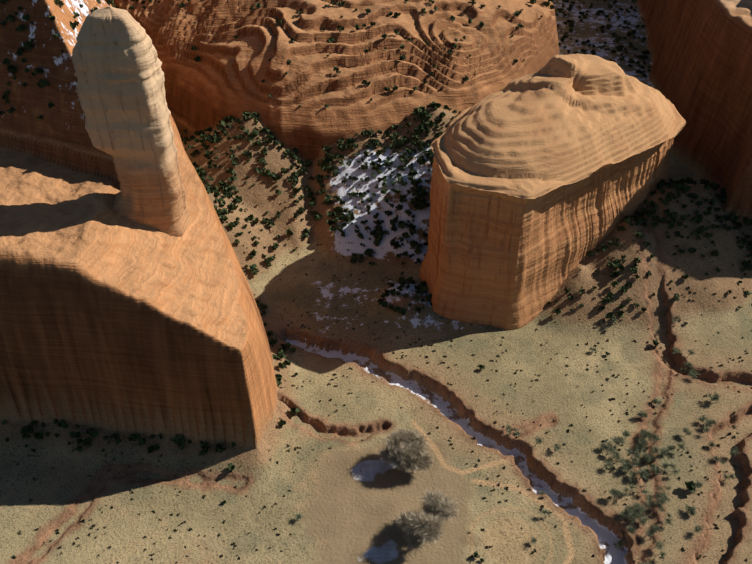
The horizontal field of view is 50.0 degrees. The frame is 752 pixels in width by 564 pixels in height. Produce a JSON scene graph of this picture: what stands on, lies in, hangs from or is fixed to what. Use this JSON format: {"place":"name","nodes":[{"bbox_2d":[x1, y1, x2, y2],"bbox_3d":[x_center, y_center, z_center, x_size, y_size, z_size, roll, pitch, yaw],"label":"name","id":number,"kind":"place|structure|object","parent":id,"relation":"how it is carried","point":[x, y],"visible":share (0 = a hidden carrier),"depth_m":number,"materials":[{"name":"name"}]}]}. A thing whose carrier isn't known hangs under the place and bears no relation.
{"place":"outdoors","nodes":[
{"label":"outdoors","id":0,"kind":"place"},
{"bbox_2d":[0,0,751,563],"bbox_3d":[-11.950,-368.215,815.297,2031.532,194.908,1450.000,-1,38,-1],"label":"desert terrain","id":1,"kind":"structure","parent":0,"point":[112,322],"depth_m":401.00,"materials":[{"name":"orange stone"}]},
{"bbox_2d":[71,7,189,236],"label":"rock spire","id":2,"kind":"structure","parent":1,"relation":"on","point":[119,75],"depth_m":341.98,"materials":[{"name":"stone"}]},
{"bbox_2d":[0,0,751,561],"bbox_3d":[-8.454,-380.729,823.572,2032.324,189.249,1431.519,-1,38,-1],"label":"juniper trees","id":3,"kind":"object","parent":1,"relation":"on","point":[378,232],"visible":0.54,"depth_m":511.45,"materials":[{"name":"green plant"}]},
{"bbox_2d":[7,109,751,563],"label":"shrubs","id":4,"kind":"object","parent":1,"relation":"on","point":[421,407],"visible":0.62,"depth_m":405.82,"materials":[{"name":"green plant"}]},
{"bbox_2d":[378,426,459,551],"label":"bare trees","id":5,"kind":"object","parent":1,"relation":"on","point":[404,449],"visible":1,"depth_m":348.61,"materials":[{"name":"grey plant"}]},
{"bbox_2d":[294,315,740,563],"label":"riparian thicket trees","id":6,"kind":"object","parent":1,"relation":"on","point":[636,510],"visible":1,"depth_m":375.77,"materials":[{"name":"green plant"}]},
{"bbox_2d":[419,54,685,329],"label":"butte","id":7,"kind":"object","parent":1,"relation":"on","point":[550,174],"visible":0.92,"depth_m":443.76,"materials":[{"name":"stone"}]}
]}

